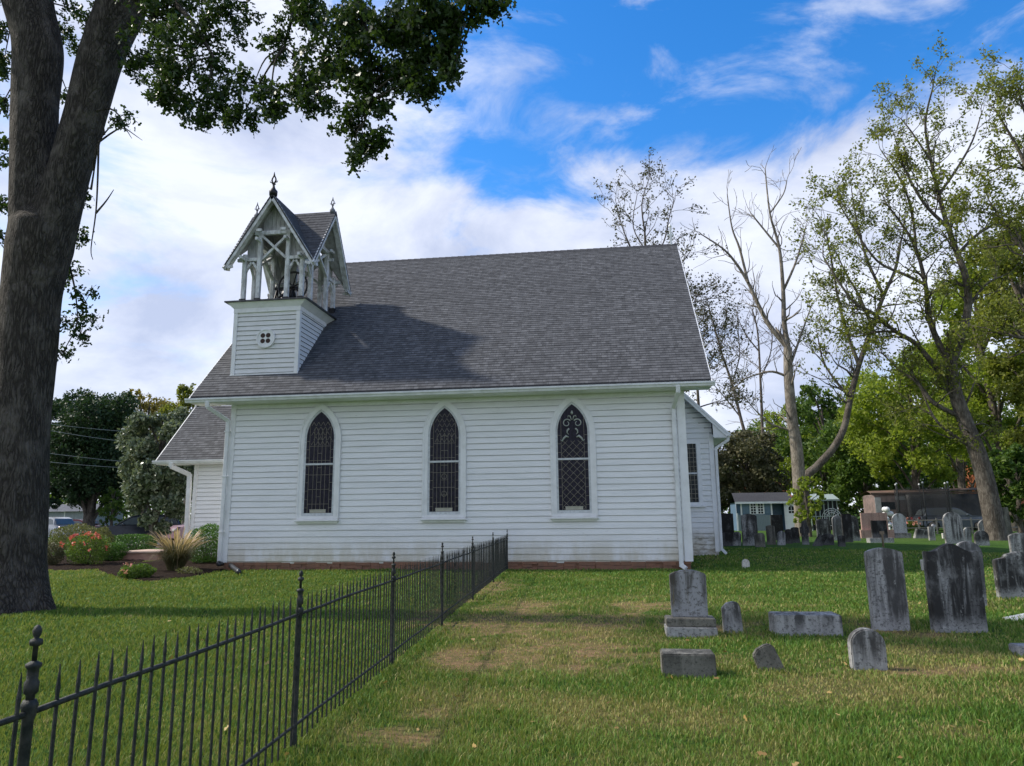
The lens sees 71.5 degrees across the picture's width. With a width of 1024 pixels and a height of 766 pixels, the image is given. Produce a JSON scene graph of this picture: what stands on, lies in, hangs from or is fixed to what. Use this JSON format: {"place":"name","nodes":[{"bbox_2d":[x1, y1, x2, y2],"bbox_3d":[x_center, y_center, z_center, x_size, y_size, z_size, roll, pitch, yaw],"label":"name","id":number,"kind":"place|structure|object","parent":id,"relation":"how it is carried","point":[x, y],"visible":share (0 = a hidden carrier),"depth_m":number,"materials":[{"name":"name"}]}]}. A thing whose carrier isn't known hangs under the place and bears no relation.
{"place":"outdoors","nodes":[
{"label":"outdoors","id":0,"kind":"place"},
{"bbox_2d":[159,519,190,544],"bbox_3d":[-16.546,7.941,38.721,2.140,1.614,4.625,-8,-13,35],"label":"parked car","id":1,"kind":"object","parent":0,"point":[174,527],"visible":0.08,"depth_m":36.63,"materials":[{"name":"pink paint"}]},
{"bbox_2d":[143,526,209,570],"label":"ornamental grass","id":2,"kind":"object","parent":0,"point":[177,556],"depth_m":22.50,"materials":[{"name":"plant"}]},
{"bbox_2d":[0,513,1023,765],"bbox_3d":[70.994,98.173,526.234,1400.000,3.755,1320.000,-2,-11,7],"label":"ground","id":3,"kind":"structure","parent":0,"point":[918,545],"depth_m":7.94,"materials":[{"name":"green plant"}]},
{"bbox_2d":[49,397,71,509],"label":"evergreen tree","id":4,"kind":"object","parent":3,"relation":"on","point":[56,406],"visible":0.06,"depth_m":52.38,"materials":[{"name":"green plant"}]},
{"bbox_2d":[48,523,102,553],"bbox_3d":[-19.114,6.819,31.085,2.306,1.400,1.854,-2,-11,7],"label":"round shrub","id":5,"kind":"object","parent":3,"relation":"on","point":[67,531],"visible":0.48,"depth_m":30.80,"materials":[{"name":"green plant"}]},
{"bbox_2d":[49,504,125,525],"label":"storage building","id":6,"kind":"structure","parent":3,"relation":"on","point":[73,513],"depth_m":65.02,"materials":[{"name":"metal"}]},
{"bbox_2d":[50,387,142,532],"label":"evergreen tree","id":7,"kind":"object","parent":3,"relation":"on","point":[83,485],"visible":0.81,"depth_m":45.30,"materials":[{"name":"green plant"}]},
{"bbox_2d":[48,555,144,570],"bbox_3d":[-17.870,6.782,26.965,9.100,0.253,5.880,-2,-11,7],"label":"mulch bed","id":8,"kind":"object","parent":3,"relation":"on","point":[64,564],"visible":0.33,"depth_m":25.43,"materials":[{"name":"brown soil"}]},
{"bbox_2d":[48,542,64,564],"bbox_3d":[-16.631,6.195,25.684,0.867,0.921,0.720,-2,-11,7],"label":"barberry bush","id":9,"kind":"object","parent":8,"relation":"on","point":[53,559],"visible":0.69,"depth_m":25.61,"materials":[{"name":"green plant"}]},
{"bbox_2d":[59,531,111,563],"bbox_3d":[-15.402,6.002,25.715,1.662,1.275,1.594,-2,-11,7],"label":"rose bush","id":10,"kind":"object","parent":8,"relation":"on","point":[89,537],"visible":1,"depth_m":25.60,"materials":[{"name":"green plant"}]},
{"bbox_2d":[88,526,115,552],"bbox_3d":[-16.808,6.526,29.166,0.965,1.286,0.790,-2,-11,7],"label":"round shrub","id":11,"kind":"object","parent":8,"relation":"on","point":[107,531],"visible":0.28,"depth_m":29.15,"materials":[{"name":"green plant"}]},
{"bbox_2d":[98,541,129,560],"bbox_3d":[-15.167,6.422,27.042,1.163,0.808,0.845,-2,-11,7],"label":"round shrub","id":12,"kind":"object","parent":8,"relation":"on","point":[116,554],"visible":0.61,"depth_m":26.87,"materials":[{"name":"green plant"}]},
{"bbox_2d":[95,486,128,525],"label":"tree","id":13,"kind":"object","parent":3,"relation":"on","point":[112,514],"visible":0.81,"depth_m":44.80,"materials":[{"name":"green plant"}]},
{"bbox_2d":[112,533,157,550],"bbox_3d":[-16.981,7.156,31.758,2.349,0.868,1.100,-2,-11,7],"label":"clipped hedge","id":14,"kind":"object","parent":3,"relation":"on","point":[132,545],"visible":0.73,"depth_m":31.57,"materials":[{"name":"green plant"}]},
{"bbox_2d":[91,540,182,547],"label":"parking lot","id":15,"kind":"structure","parent":3,"relation":"on","point":[155,547],"depth_m":38.59,"materials":[{"name":"grey asphalt"}]},
{"bbox_2d":[48,517,77,536],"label":"parked car","id":16,"kind":"object","parent":15,"relation":"on","point":[56,522],"visible":0.08,"depth_m":46.80,"materials":[{"name":"white paint"}]},
{"bbox_2d":[92,515,180,543],"bbox_3d":[-19.815,7.786,37.651,4.625,1.614,2.140,6,-12,-30],"label":"parked car","id":17,"kind":"object","parent":15,"relation":"on","point":[128,525],"visible":0.2,"depth_m":36.81,"materials":[{"name":"blue paint"}]},
{"bbox_2d":[121,549,166,560],"bbox_3d":[-14.044,6.774,27.787,1.670,0.475,1.720,-2,-11,7],"label":"brick landing","id":18,"kind":"object","parent":3,"relation":"on","point":[138,554],"visible":0.48,"depth_m":27.02,"materials":[{"name":"brick"}]},
{"bbox_2d":[113,406,194,546],"bbox_3d":[-17.535,4.753,35.335,3.958,7.260,4.165,8,-14,-38],"label":"magnolia tree","id":19,"kind":"object","parent":3,"relation":"on","point":[159,488],"visible":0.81,"depth_m":34.63,"materials":[{"name":"green plant"}]},
{"bbox_2d":[123,388,189,513],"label":"autumn tree","id":20,"kind":"object","parent":3,"relation":"on","point":[147,406],"visible":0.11,"depth_m":71.76,"materials":[{"name":"green plant"}]},
{"bbox_2d":[97,556,223,581],"bbox_3d":[-11.591,6.085,23.567,5.700,0.242,8.700,-2,-11,7],"label":"mulch bed","id":21,"kind":"object","parent":3,"relation":"on","point":[162,571],"visible":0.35,"depth_m":22.95,"materials":[{"name":"brown soil"}]},
{"bbox_2d":[117,562,157,578],"bbox_3d":[-10.494,5.277,19.911,1.001,0.531,0.898,5,-12,-29],"label":"shrub","id":22,"kind":"object","parent":21,"relation":"on","point":[139,570],"visible":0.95,"depth_m":19.73,"materials":[{"name":"green plant"}]},
{"bbox_2d":[176,566,201,573],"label":"shrub","id":23,"kind":"object","parent":21,"relation":"on","point":[184,569],"visible":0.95,"depth_m":21.14,"materials":[{"name":"green plant"}]},
{"bbox_2d":[187,523,218,562],"bbox_3d":[-10.964,5.805,25.660,1.423,1.487,1.331,-2,-11,7],"label":"boxwood shrub","id":24,"kind":"object","parent":21,"relation":"on","point":[212,529],"visible":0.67,"depth_m":25.36,"materials":[{"name":"green plant"}]},
{"bbox_2d":[158,383,197,524],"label":"autumn tree","id":25,"kind":"object","parent":3,"relation":"on","point":[183,392],"visible":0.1,"depth_m":63.97,"materials":[{"name":"green plant"}]},
{"bbox_2d":[0,530,507,765],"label":"iron fence","id":26,"kind":"object","parent":3,"relation":"on","point":[457,580],"visible":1,"depth_m":4.84,"materials":[{"name":"black metal"}]},
{"bbox_2d":[0,0,517,615],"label":"oak tree","id":27,"kind":"object","parent":3,"relation":"on","point":[52,158],"visible":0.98,"depth_m":13.44,"materials":[{"name":"green plant"}]},
{"bbox_2d":[152,172,730,573],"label":"church building","id":28,"kind":"structure","parent":3,"relation":"on","point":[544,410],"depth_m":23.37,"materials":[{"name":"white wood"}]},
{"bbox_2d":[294,403,340,523],"bbox_3d":[-6.321,2.600,23.291,1.480,3.930,0.160,-2,-11,7],"label":"window","id":29,"kind":"structure","parent":28,"relation":"in","point":[319,455],"depth_m":23.28,"materials":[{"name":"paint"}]},
{"bbox_2d":[420,399,466,521],"bbox_3d":[-2.177,2.456,22.759,1.480,3.930,0.160,-2,-11,7],"label":"window","id":30,"kind":"structure","parent":28,"relation":"in","point":[444,429],"depth_m":22.75,"materials":[{"name":"glass"}]},
{"bbox_2d":[550,395,598,520],"bbox_3d":[1.907,2.314,22.234,1.480,3.930,0.160,-2,-11,7],"label":"window","id":31,"kind":"structure","parent":28,"relation":"in","point":[573,473],"depth_m":22.23,"materials":[{"name":"glass"}]},
{"bbox_2d":[687,440,705,506],"bbox_3d":[6.638,3.317,26.121,0.820,2.440,0.140,-2,-11,7],"label":"window","id":32,"kind":"structure","parent":28,"relation":"in","point":[693,446],"depth_m":26.12,"materials":[{"name":"paint"}]},
{"bbox_2d":[49,404,1023,520],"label":"woodland","id":33,"kind":"object","parent":3,"relation":"on","point":[124,515],"visible":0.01,"depth_m":109.06,"materials":[{"name":"green plant"}]},
{"bbox_2d":[115,486,1021,527],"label":"undergrowth","id":34,"kind":"object","parent":3,"relation":"on","point":[848,512],"visible":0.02,"depth_m":62.66,"materials":[{"name":"green plant"}]},
{"bbox_2d":[168,576,1023,765],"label":"fallen leaves","id":35,"kind":"object","parent":3,"relation":"on","point":[617,727],"visible":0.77,"depth_m":6.19,"materials":[{"name":"brown plant"}]},
{"bbox_2d":[591,147,753,400],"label":"twiggy tree","id":36,"kind":"object","parent":3,"relation":"on","point":[620,212],"visible":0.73,"depth_m":49.74,"materials":[{"name":"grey plant"}]},
{"bbox_2d":[660,648,716,677],"bbox_3d":[1.801,2.910,7.290,0.533,0.306,0.301,-2,-11,7],"label":"gravestone","id":37,"kind":"object","parent":3,"relation":"on","point":[690,662],"visible":0.6,"depth_m":7.16,"materials":[{"name":"stone"}]},
{"bbox_2d":[664,569,717,637],"bbox_3d":[2.441,3.051,9.802,0.678,0.928,0.422,-2,-11,7],"label":"gravestone","id":38,"kind":"object","parent":3,"relation":"on","point":[689,616],"visible":0.94,"depth_m":9.74,"materials":[{"name":"grey stone"}]},
{"bbox_2d":[683,257,764,410],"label":"twiggy tree","id":39,"kind":"object","parent":3,"relation":"on","point":[726,396],"visible":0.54,"depth_m":49.00,"materials":[{"name":"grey plant"}]},
{"bbox_2d":[714,444,738,513],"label":"round bush","id":40,"kind":"object","parent":3,"relation":"on","point":[723,463],"visible":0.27,"depth_m":62.82,"materials":[{"name":"green plant"}]},
{"bbox_2d":[721,513,733,537],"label":"gravestone","id":41,"kind":"object","parent":3,"relation":"on","point":[727,522],"visible":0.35,"depth_m":32.77,"materials":[{"name":"stone"}]},
{"bbox_2d":[722,532,732,545],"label":"gravestone","id":42,"kind":"object","parent":3,"relation":"on","point":[727,538],"visible":0.79,"depth_m":30.09,"materials":[{"name":"stone"}]},
{"bbox_2d":[721,601,742,632],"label":"gravestone","id":43,"kind":"object","parent":3,"relation":"on","point":[731,615],"visible":0.72,"depth_m":9.86,"materials":[{"name":"grey stone"}]},
{"bbox_2d":[694,287,775,430],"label":"twiggy tree","id":44,"kind":"object","parent":3,"relation":"on","point":[737,407],"visible":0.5,"depth_m":75.41,"materials":[{"name":"brown plant"}]},
{"bbox_2d":[733,532,740,545],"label":"gravestone","id":45,"kind":"object","parent":3,"relation":"on","point":[736,538],"visible":0.87,"depth_m":30.30,"materials":[{"name":"stone"}]},
{"bbox_2d":[741,514,757,545],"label":"gravestone","id":46,"kind":"object","parent":3,"relation":"on","point":[749,529],"visible":0.88,"depth_m":30.26,"materials":[{"name":"stone"}]},
{"bbox_2d":[714,429,792,511],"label":"round bush","id":47,"kind":"object","parent":3,"relation":"on","point":[756,468],"visible":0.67,"depth_m":63.87,"materials":[{"name":"green plant"}]},
{"bbox_2d":[681,146,829,536],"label":"dead tree","id":48,"kind":"object","parent":3,"relation":"on","point":[796,446],"visible":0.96,"depth_m":43.35,"materials":[{"name":"brown plant"}]},
{"bbox_2d":[724,422,791,491],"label":"leafy tree","id":49,"kind":"object","parent":3,"relation":"on","point":[751,428],"visible":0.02,"depth_m":91.86,"materials":[{"name":"green plant"}]},
{"bbox_2d":[726,265,792,441],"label":"twiggy tree","id":50,"kind":"object","parent":3,"relation":"on","point":[760,368],"visible":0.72,"depth_m":77.05,"materials":[{"name":"brown plant"}]},
{"bbox_2d":[754,533,765,546],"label":"gravestone","id":51,"kind":"object","parent":3,"relation":"on","point":[759,538],"visible":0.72,"depth_m":29.25,"materials":[{"name":"stone"}]},
{"bbox_2d":[728,492,794,530],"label":"garden shed","id":52,"kind":"structure","parent":3,"relation":"on","point":[762,507],"depth_m":57.06,"materials":[{"name":"blue paint"}]},
{"bbox_2d":[749,504,764,513],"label":"window","id":53,"kind":"structure","parent":52,"relation":"in","point":[754,508],"depth_m":56.99,"materials":[{"name":"white glass"}]},
{"bbox_2d":[785,503,794,528],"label":"door","id":54,"kind":"structure","parent":52,"relation":"in","point":[789,509],"depth_m":56.44,"materials":[{"name":"paint"}]},
{"bbox_2d":[752,643,785,671],"bbox_3d":[2.668,2.910,7.407,0.251,0.355,0.093,-24,-13,3],"label":"gravestone","id":55,"kind":"object","parent":3,"relation":"on","point":[765,655],"visible":0.72,"depth_m":7.38,"materials":[{"name":"stone"}]},
{"bbox_2d":[766,525,775,544],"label":"gravestone","id":56,"kind":"object","parent":3,"relation":"on","point":[770,534],"visible":0.91,"depth_m":30.72,"materials":[{"name":"stone"}]},
{"bbox_2d":[770,515,782,539],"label":"gravestone","id":57,"kind":"object","parent":3,"relation":"on","point":[776,521],"visible":0.52,"depth_m":35.47,"materials":[{"name":"stone"}]},
{"bbox_2d":[777,531,785,544],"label":"gravestone","id":58,"kind":"object","parent":3,"relation":"on","point":[781,538],"visible":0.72,"depth_m":30.29,"materials":[{"name":"stone"}]},
{"bbox_2d":[784,529,792,543],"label":"gravestone","id":59,"kind":"object","parent":3,"relation":"on","point":[788,536],"visible":0.82,"depth_m":31.45,"materials":[{"name":"stone"}]},
{"bbox_2d":[752,405,827,490],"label":"leafy tree","id":60,"kind":"object","parent":3,"relation":"on","point":[771,418],"visible":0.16,"depth_m":84.47,"materials":[{"name":"green plant"}]},
{"bbox_2d":[791,527,799,542],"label":"gravestone","id":61,"kind":"object","parent":3,"relation":"on","point":[795,535],"visible":0.85,"depth_m":32.29,"materials":[{"name":"stone"}]},
{"bbox_2d":[799,521,809,544],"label":"gravestone","id":62,"kind":"object","parent":3,"relation":"on","point":[804,530],"visible":0.89,"depth_m":30.53,"materials":[{"name":"stone"}]},
{"bbox_2d":[768,611,842,635],"bbox_3d":[4.010,3.332,9.733,0.866,0.349,0.422,-2,-11,7],"label":"gravestone","id":63,"kind":"object","parent":3,"relation":"on","point":[791,623],"visible":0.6,"depth_m":9.55,"materials":[{"name":"grey stone"}]},
{"bbox_2d":[786,476,826,536],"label":"ivy bush","id":64,"kind":"object","parent":3,"relation":"on","point":[803,485],"visible":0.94,"depth_m":40.40,"materials":[{"name":"green plant"}]},
{"bbox_2d":[771,381,856,506],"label":"leafy tree","id":65,"kind":"object","parent":3,"relation":"on","point":[812,421],"visible":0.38,"depth_m":68.43,"materials":[{"name":"green plant"}]},
{"bbox_2d":[813,534,826,545],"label":"gravestone","id":66,"kind":"object","parent":3,"relation":"on","point":[820,539],"visible":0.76,"depth_m":29.31,"materials":[{"name":"stone"}]},
{"bbox_2d":[816,519,830,535],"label":"gravestone","id":67,"kind":"object","parent":3,"relation":"on","point":[823,526],"visible":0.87,"depth_m":35.02,"materials":[{"name":"stone"}]},
{"bbox_2d":[810,494,839,530],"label":"glazed porch","id":68,"kind":"object","parent":3,"relation":"on","point":[831,500],"visible":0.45,"depth_m":54.48,"materials":[{"name":"white glass"}]},
{"bbox_2d":[832,515,842,539],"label":"gravestone","id":69,"kind":"object","parent":3,"relation":"on","point":[836,526],"visible":0.66,"depth_m":34.73,"materials":[{"name":"stone"}]},
{"bbox_2d":[841,514,852,541],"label":"gravestone","id":70,"kind":"object","parent":3,"relation":"on","point":[846,523],"visible":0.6,"depth_m":32.19,"materials":[{"name":"stone"}]},
{"bbox_2d":[851,516,860,540],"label":"gravestone","id":71,"kind":"object","parent":3,"relation":"on","point":[855,530],"visible":0.49,"depth_m":33.93,"materials":[{"name":"stone"}]},
{"bbox_2d":[773,150,940,512],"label":"sparse tree","id":72,"kind":"object","parent":3,"relation":"on","point":[818,464],"visible":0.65,"depth_m":44.90,"materials":[{"name":"green plant"}]},
{"bbox_2d":[847,627,887,669],"bbox_3d":[3.726,2.827,7.459,0.351,0.493,0.123,-2,-11,7],"label":"gravestone","id":73,"kind":"object","parent":3,"relation":"on","point":[866,648],"visible":0.88,"depth_m":7.41,"materials":[{"name":"grey stone"}]},
{"bbox_2d":[814,411,922,513],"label":"leafy tree","id":74,"kind":"object","parent":3,"relation":"on","point":[855,479],"visible":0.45,"depth_m":60.83,"materials":[{"name":"green plant"}]},
{"bbox_2d":[859,513,894,537],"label":"gravestone","id":75,"kind":"object","parent":3,"relation":"on","point":[865,520],"visible":0.61,"depth_m":37.44,"materials":[{"name":"pink stone"}]},
{"bbox_2d":[866,520,893,542],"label":"gravestone","id":76,"kind":"object","parent":3,"relation":"on","point":[877,526],"visible":0.79,"depth_m":31.38,"materials":[{"name":"grey stone"}]},
{"bbox_2d":[864,548,910,630],"bbox_3d":[5.271,2.934,10.005,0.486,1.202,0.135,-2,-11,7],"label":"gravestone","id":77,"kind":"object","parent":3,"relation":"on","point":[886,591],"visible":0.88,"depth_m":9.95,"materials":[{"name":"grey stone"}]},
{"bbox_2d":[882,507,893,529],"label":"wrapped bundle","id":78,"kind":"object","parent":3,"relation":"on","point":[887,511],"visible":0.56,"depth_m":41.61,"materials":[{"name":"white plastic"}]},
{"bbox_2d":[892,513,911,537],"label":"gravestone","id":79,"kind":"object","parent":3,"relation":"on","point":[899,524],"visible":0.84,"depth_m":37.27,"materials":[{"name":"grey stone"}]},
{"bbox_2d":[782,29,1023,540],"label":"sparse tree","id":80,"kind":"object","parent":3,"relation":"on","point":[989,501],"visible":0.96,"depth_m":35.05,"materials":[{"name":"green plant"}]},
{"bbox_2d":[891,517,920,531],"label":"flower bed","id":81,"kind":"object","parent":3,"relation":"on","point":[914,525],"visible":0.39,"depth_m":48.98,"materials":[{"name":"green plant"}]},
{"bbox_2d":[833,362,988,528],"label":"leafy tree","id":82,"kind":"object","parent":3,"relation":"on","point":[882,448],"visible":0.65,"depth_m":54.24,"materials":[{"name":"green plant"}]},
{"bbox_2d":[859,488,981,529],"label":"covered trailer","id":83,"kind":"object","parent":3,"relation":"on","point":[877,501],"visible":0.43,"depth_m":51.72,"materials":[{"name":"metal"}]},
{"bbox_2d":[913,529,927,537],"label":"gravestone","id":84,"kind":"object","parent":3,"relation":"on","point":[918,533],"visible":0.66,"depth_m":36.18,"materials":[{"name":"stone"}]},
{"bbox_2d":[895,481,950,528],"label":"trampoline","id":85,"kind":"object","parent":3,"relation":"on","point":[924,502],"visible":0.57,"depth_m":46.33,"materials":[{"name":"black metal"}]},
{"bbox_2d":[895,439,953,494],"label":"leafy tree","id":86,"kind":"object","parent":3,"relation":"on","point":[925,484],"visible":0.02,"depth_m":83.34,"materials":[{"name":"green plant"}]},
{"bbox_2d":[911,507,981,530],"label":"parked car","id":87,"kind":"object","parent":3,"relation":"on","point":[934,513],"visible":0.48,"depth_m":48.91,"materials":[{"name":"grey paint"}]},
{"bbox_2d":[887,322,1010,493],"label":"leafy tree","id":88,"kind":"object","parent":3,"relation":"on","point":[960,466],"visible":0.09,"depth_m":68.38,"materials":[{"name":"green plant"}]},
{"bbox_2d":[942,512,964,543],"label":"gravestone","id":89,"kind":"object","parent":3,"relation":"on","point":[953,527],"visible":0.85,"depth_m":29.76,"materials":[{"name":"grey stone"}]},
{"bbox_2d":[889,518,1017,533],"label":"rail fence","id":90,"kind":"object","parent":3,"relation":"on","point":[937,527],"visible":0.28,"depth_m":43.16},
{"bbox_2d":[922,543,987,632],"bbox_3d":[6.104,2.861,9.815,0.684,1.262,0.155,-2,-11,7],"label":"gravestone","id":91,"kind":"object","parent":3,"relation":"on","point":[954,588],"visible":0.94,"depth_m":9.75,"materials":[{"name":"stone"}]},
{"bbox_2d":[963,527,971,541],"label":"gravestone","id":92,"kind":"object","parent":3,"relation":"on","point":[967,534],"visible":0.68,"depth_m":31.41,"materials":[{"name":"stone"}]},
{"bbox_2d":[916,253,1023,531],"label":"leafy tree","id":93,"kind":"object","parent":3,"relation":"on","point":[985,397],"visible":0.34,"depth_m":48.79,"materials":[{"name":"green plant"}]},
{"bbox_2d":[956,541,986,605],"bbox_3d":[7.973,3.361,12.388,0.440,1.182,0.124,0,-11,8],"label":"gravestone","id":94,"kind":"object","parent":3,"relation":"on","point":[967,545],"visible":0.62,"depth_m":12.38,"materials":[{"name":"stone"}]},
{"bbox_2d":[924,43,1023,364],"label":"sparse tree","id":95,"kind":"object","parent":3,"relation":"on","point":[1014,230],"visible":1,"depth_m":30.47,"materials":[{"name":"green plant"}]},
{"bbox_2d":[925,403,1023,493],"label":"leafy tree","id":96,"kind":"object","parent":3,"relation":"on","point":[938,485],"visible":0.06,"depth_m":77.76,"materials":[{"name":"green plant"}]},
{"bbox_2d":[973,530,989,545],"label":"gravestone","id":97,"kind":"object","parent":3,"relation":"on","point":[980,537],"visible":0.85,"depth_m":28.35,"materials":[{"name":"stone"}]},
{"bbox_2d":[952,445,1023,520],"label":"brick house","id":98,"kind":"structure","parent":3,"relation":"on","point":[972,477],"depth_m":80.93,"materials":[{"name":"brown brick"}]},
{"bbox_2d":[963,206,1023,448],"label":"leafy tree","id":99,"kind":"object","parent":3,"relation":"on","point":[1015,396],"visible":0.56,"depth_m":44.62,"materials":[{"name":"green plant"}]},
{"bbox_2d":[987,443,1023,532],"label":"leafy tree","id":100,"kind":"object","parent":3,"relation":"on","point":[1005,464],"visible":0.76,"depth_m":38.77,"materials":[{"name":"green plant"}]},
{"bbox_2d":[1002,507,1012,535],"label":"gravestone","id":101,"kind":"object","parent":3,"relation":"on","point":[1006,516],"visible":0.24,"depth_m":36.11,"materials":[{"name":"stone"}]},
{"bbox_2d":[992,551,1023,598],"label":"gravestone","id":102,"kind":"object","parent":3,"relation":"on","point":[1008,570],"visible":0.94,"depth_m":13.34,"materials":[{"name":"stone"}]},
{"bbox_2d":[1008,533,1023,551],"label":"gravestone","id":103,"kind":"object","parent":3,"relation":"on","point":[1016,541],"visible":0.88,"depth_m":18.57,"materials":[{"name":"grey stone"}]},
{"bbox_2d":[1008,643,1023,656],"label":"gravestone","id":104,"kind":"object","parent":3,"relation":"on","point":[1018,648],"visible":0.5,"depth_m":8.04,"materials":[{"name":"stone"}]},
{"bbox_2d":[0,0,1023,516],"label":"sky","id":105,"kind":"structure","parent":0,"point":[559,97],"materials":[{"name":"blue"}]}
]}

